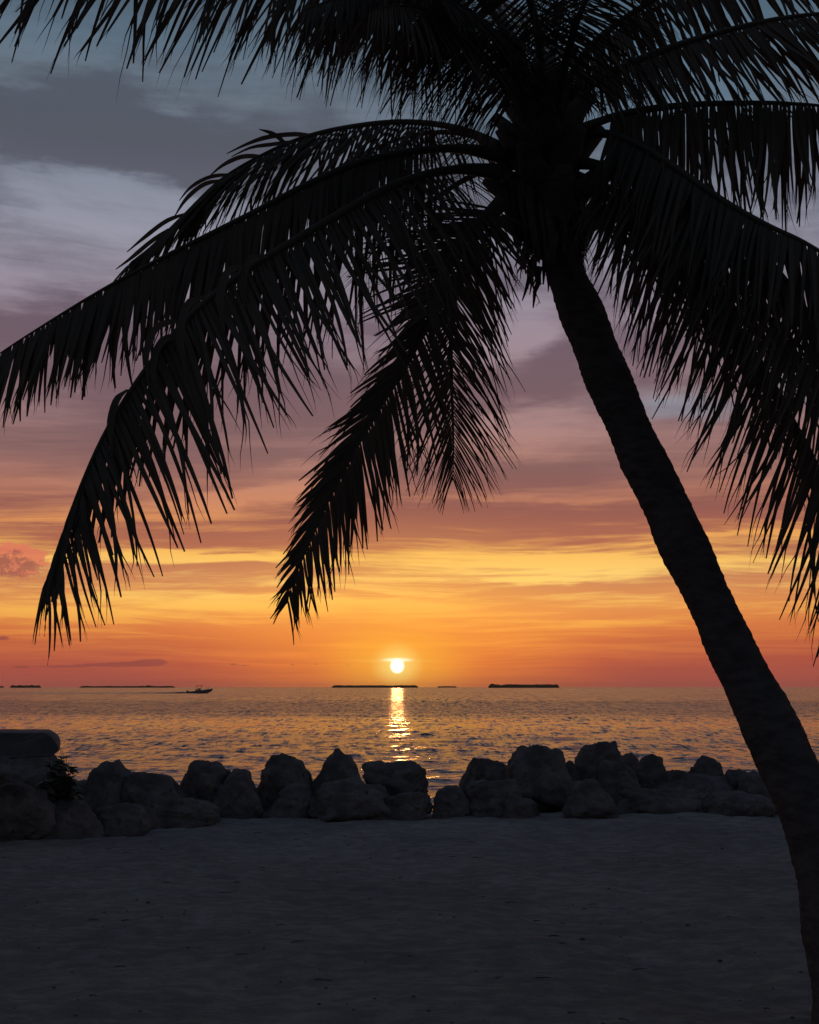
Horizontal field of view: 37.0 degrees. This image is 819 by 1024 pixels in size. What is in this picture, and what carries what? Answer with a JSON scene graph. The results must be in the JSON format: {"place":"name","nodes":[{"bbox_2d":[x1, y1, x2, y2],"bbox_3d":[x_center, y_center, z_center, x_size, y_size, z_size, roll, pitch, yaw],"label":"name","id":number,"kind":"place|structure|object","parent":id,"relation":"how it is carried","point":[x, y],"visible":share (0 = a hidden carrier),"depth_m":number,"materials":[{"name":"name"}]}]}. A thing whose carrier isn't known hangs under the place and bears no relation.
{"place":"outdoors","nodes":[
{"label":"outdoors","id":0,"kind":"place"},
{"bbox_2d":[0,812,812,1023],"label":"beach","id":1,"kind":"structure","parent":0,"point":[342,925],"depth_m":8.47,"materials":[{"name":"grey sand"}]},
{"bbox_2d":[0,783,55,842],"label":"boulder","id":2,"kind":"object","parent":1,"relation":"on","point":[27,812],"visible":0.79,"depth_m":12.77,"materials":[{"name":"stone"}]},
{"bbox_2d":[0,754,64,789],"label":"boulder","id":3,"kind":"object","parent":1,"relation":"on","point":[23,770],"visible":0.22,"depth_m":14.52,"materials":[{"name":"stone"}]},
{"bbox_2d":[0,729,60,758],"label":"stone slab","id":4,"kind":"structure","parent":3,"relation":"on","point":[20,743],"depth_m":12.29,"materials":[{"name":"stone"}]},
{"bbox_2d":[35,748,84,801],"bbox_3d":[-3.836,3.072,13.450,0.558,0.935,0.635,2,-8,-11],"label":"shrub","id":5,"kind":"object","parent":1,"relation":"on","point":[68,788],"visible":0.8,"depth_m":13.39,"materials":[{"name":"black plant"}]},
{"bbox_2d":[42,799,105,839],"bbox_3d":[-3.703,3.379,13.201,0.876,0.552,0.734,0,-8,0],"label":"boulder","id":6,"kind":"object","parent":1,"relation":"on","point":[76,818],"visible":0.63,"depth_m":13.08,"materials":[{"name":"stone"}]},
{"bbox_2d":[71,780,86,799],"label":"boulder","id":7,"kind":"object","parent":1,"relation":"on","point":[82,784],"visible":0.06,"depth_m":15.00,"materials":[{"name":"stone"}]},
{"bbox_2d":[83,759,130,812],"bbox_3d":[-3.614,3.402,14.595,0.579,0.875,0.576,-2,-8,16],"label":"boulder","id":8,"kind":"object","parent":1,"relation":"on","point":[106,780],"visible":0.48,"depth_m":14.45,"materials":[{"name":"stone"}]},
{"bbox_2d":[95,803,159,836],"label":"boulder","id":9,"kind":"object","parent":1,"relation":"on","point":[125,819],"visible":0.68,"depth_m":13.31,"materials":[{"name":"stone"}]},
{"bbox_2d":[120,771,187,806],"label":"boulder","id":10,"kind":"object","parent":1,"relation":"on","point":[143,788],"visible":0.4,"depth_m":14.52,"materials":[{"name":"stone"}]},
{"bbox_2d":[150,797,221,828],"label":"boulder","id":11,"kind":"object","parent":1,"relation":"on","point":[176,812],"visible":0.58,"depth_m":13.87,"materials":[{"name":"stone"}]},
{"bbox_2d":[180,760,230,801],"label":"boulder","id":12,"kind":"object","parent":1,"relation":"on","point":[203,779],"visible":0.5,"depth_m":15.06,"materials":[{"name":"stone"}]},
{"bbox_2d":[212,768,263,818],"bbox_3d":[-2.087,3.543,15.092,0.644,0.737,0.534,0,-8,0],"label":"boulder","id":13,"kind":"object","parent":1,"relation":"on","point":[235,795],"visible":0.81,"depth_m":14.89,"materials":[{"name":"stone"}]},
{"bbox_2d":[256,753,312,809],"bbox_3d":[-1.555,3.568,15.823,0.875,0.899,0.731,0,-8,0],"label":"boulder","id":14,"kind":"object","parent":1,"relation":"on","point":[280,772],"visible":0.46,"depth_m":15.58,"materials":[{"name":"stone"}]},
{"bbox_2d":[263,784,312,818],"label":"boulder","id":15,"kind":"object","parent":1,"relation":"on","point":[293,800],"visible":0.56,"depth_m":14.83,"materials":[{"name":"stone"}]},
{"bbox_2d":[311,748,364,796],"bbox_3d":[-0.906,3.545,15.863,0.832,0.958,0.652,0,-8,0],"label":"boulder","id":16,"kind":"object","parent":1,"relation":"on","point":[338,764],"visible":0.34,"depth_m":15.74,"materials":[{"name":"stone"}]},
{"bbox_2d":[308,777,391,820],"bbox_3d":[-0.717,3.554,14.798,1.004,0.654,0.876,0,-8,0],"label":"boulder","id":17,"kind":"object","parent":1,"relation":"on","point":[350,799],"visible":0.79,"depth_m":14.58,"materials":[{"name":"stone"}]},
{"bbox_2d":[361,760,432,813],"bbox_3d":[-0.181,3.730,16.481,1.028,0.770,0.763,0,-8,0],"label":"boulder","id":18,"kind":"object","parent":1,"relation":"on","point":[395,778],"visible":0.52,"depth_m":16.32,"materials":[{"name":"stone"}]},
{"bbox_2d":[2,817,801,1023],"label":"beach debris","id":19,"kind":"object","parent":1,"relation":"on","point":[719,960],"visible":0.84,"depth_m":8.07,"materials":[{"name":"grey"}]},
{"bbox_2d":[383,791,430,820],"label":"boulder","id":20,"kind":"object","parent":1,"relation":"on","point":[407,806],"visible":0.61,"depth_m":14.98,"materials":[{"name":"stone"}]},
{"bbox_2d":[0,0,818,1023],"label":"palm tree","id":21,"kind":"object","parent":1,"relation":"on","point":[666,214],"visible":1,"depth_m":6.74,"materials":[{"name":"black plant"}]},
{"bbox_2d":[432,785,469,818],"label":"boulder","id":22,"kind":"object","parent":1,"relation":"on","point":[450,801],"visible":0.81,"depth_m":15.13,"materials":[{"name":"stone"}]},
{"bbox_2d":[459,757,506,790],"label":"boulder","id":23,"kind":"object","parent":1,"relation":"on","point":[483,768],"visible":0.37,"depth_m":16.58,"materials":[{"name":"stone"}]},
{"bbox_2d":[465,779,522,817],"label":"boulder","id":24,"kind":"object","parent":1,"relation":"on","point":[485,798],"visible":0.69,"depth_m":15.12,"materials":[{"name":"stone"}]},
{"bbox_2d":[501,797,539,818],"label":"boulder","id":25,"kind":"object","parent":1,"relation":"on","point":[513,807],"visible":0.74,"depth_m":14.99,"materials":[{"name":"stone"}]},
{"bbox_2d":[506,745,572,812],"bbox_3d":[1.744,3.574,16.171,0.931,0.989,0.788,0,-8,0],"label":"boulder","id":26,"kind":"object","parent":1,"relation":"on","point":[540,774],"visible":0.73,"depth_m":15.94,"materials":[{"name":"stone"}]},
{"bbox_2d":[560,761,580,811],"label":"boulder","id":27,"kind":"object","parent":1,"relation":"on","point":[572,770],"visible":0.19,"depth_m":17.01,"materials":[{"name":"stone"}]},
{"bbox_2d":[562,779,618,818],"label":"boulder","id":28,"kind":"object","parent":1,"relation":"on","point":[588,798],"visible":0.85,"depth_m":14.90,"materials":[{"name":"stone"}]},
{"bbox_2d":[574,741,623,782],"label":"boulder","id":29,"kind":"object","parent":1,"relation":"on","point":[589,758],"visible":0.37,"depth_m":17.09,"materials":[{"name":"stone"}]},
{"bbox_2d":[598,760,640,805],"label":"boulder","id":30,"kind":"object","parent":1,"relation":"on","point":[614,778],"visible":0.52,"depth_m":16.30,"materials":[{"name":"stone"}]},
{"bbox_2d":[621,753,638,770],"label":"boulder","id":31,"kind":"object","parent":1,"relation":"on","point":[631,760],"visible":0.11,"depth_m":17.86,"materials":[{"name":"stone"}]},
{"bbox_2d":[635,753,665,788],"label":"boulder","id":32,"kind":"object","parent":1,"relation":"on","point":[650,769],"visible":0.45,"depth_m":16.66,"materials":[{"name":"stone"}]},
{"bbox_2d":[617,788,707,814],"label":"boulder","id":33,"kind":"object","parent":1,"relation":"on","point":[658,801],"visible":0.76,"depth_m":15.21,"materials":[{"name":"stone"}]},
{"bbox_2d":[658,769,693,785],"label":"boulder","id":34,"kind":"object","parent":1,"relation":"on","point":[672,775],"visible":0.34,"depth_m":16.30,"materials":[{"name":"stone"}]},
{"bbox_2d":[657,773,732,794],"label":"boulder","id":35,"kind":"object","parent":1,"relation":"on","point":[707,784],"visible":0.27,"depth_m":16.15,"materials":[{"name":"stone"}]},
{"bbox_2d":[687,755,723,776],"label":"boulder","id":36,"kind":"object","parent":1,"relation":"on","point":[704,764],"visible":0.34,"depth_m":16.61,"materials":[{"name":"stone"}]},
{"bbox_2d":[723,769,747,790],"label":"boulder","id":37,"kind":"object","parent":1,"relation":"on","point":[732,776],"visible":0.18,"depth_m":16.28,"materials":[{"name":"stone"}]},
{"bbox_2d":[702,790,774,816],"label":"boulder","id":38,"kind":"object","parent":1,"relation":"on","point":[735,803],"visible":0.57,"depth_m":15.08,"materials":[{"name":"stone"}]},
{"bbox_2d":[737,770,776,813],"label":"boulder","id":39,"kind":"object","parent":1,"relation":"on","point":[752,782],"visible":0.24,"depth_m":15.61,"materials":[{"name":"stone"}]},
{"bbox_2d":[0,687,818,813],"bbox_3d":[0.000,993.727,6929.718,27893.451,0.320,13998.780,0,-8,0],"label":"sea","id":40,"kind":"structure","parent":0,"point":[443,737],"depth_m":83.48,"materials":[{"name":"orange liquid"}]},
{"bbox_2d":[10,685,40,687],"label":"island","id":41,"kind":"structure","parent":40,"relation":"on","point":[26,686],"depth_m":4150.54,"materials":[{"name":"black plant"}]},
{"bbox_2d":[80,685,174,687],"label":"island","id":42,"kind":"structure","parent":40,"relation":"on","point":[147,686],"depth_m":4724.09,"materials":[{"name":"black plant"}]},
{"bbox_2d":[144,692,186,692],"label":"wake","id":43,"kind":"object","parent":40,"relation":"on","point":[168,692],"visible":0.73,"depth_m":493.94,"materials":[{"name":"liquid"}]},
{"bbox_2d":[186,685,212,692],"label":"motorboat","id":44,"kind":"object","parent":40,"relation":"on","point":[199,690],"visible":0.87,"depth_m":493.93,"materials":[{"name":"plastic"}]},
{"bbox_2d":[332,685,417,687],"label":"island","id":45,"kind":"structure","parent":40,"relation":"on","point":[375,686],"depth_m":4531.85,"materials":[{"name":"black plant"}]},
{"bbox_2d":[438,686,455,687],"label":"island","id":46,"kind":"structure","parent":40,"relation":"on","point":[446,686],"depth_m":5536.89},
{"bbox_2d":[488,684,558,687],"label":"island","id":47,"kind":"structure","parent":40,"relation":"on","point":[523,686],"depth_m":3549.18,"materials":[{"name":"black plant"}]},
{"bbox_2d":[0,0,818,686],"label":"sky","id":48,"kind":"structure","parent":0,"point":[563,580],"materials":[{"name":"orange"}]}
]}

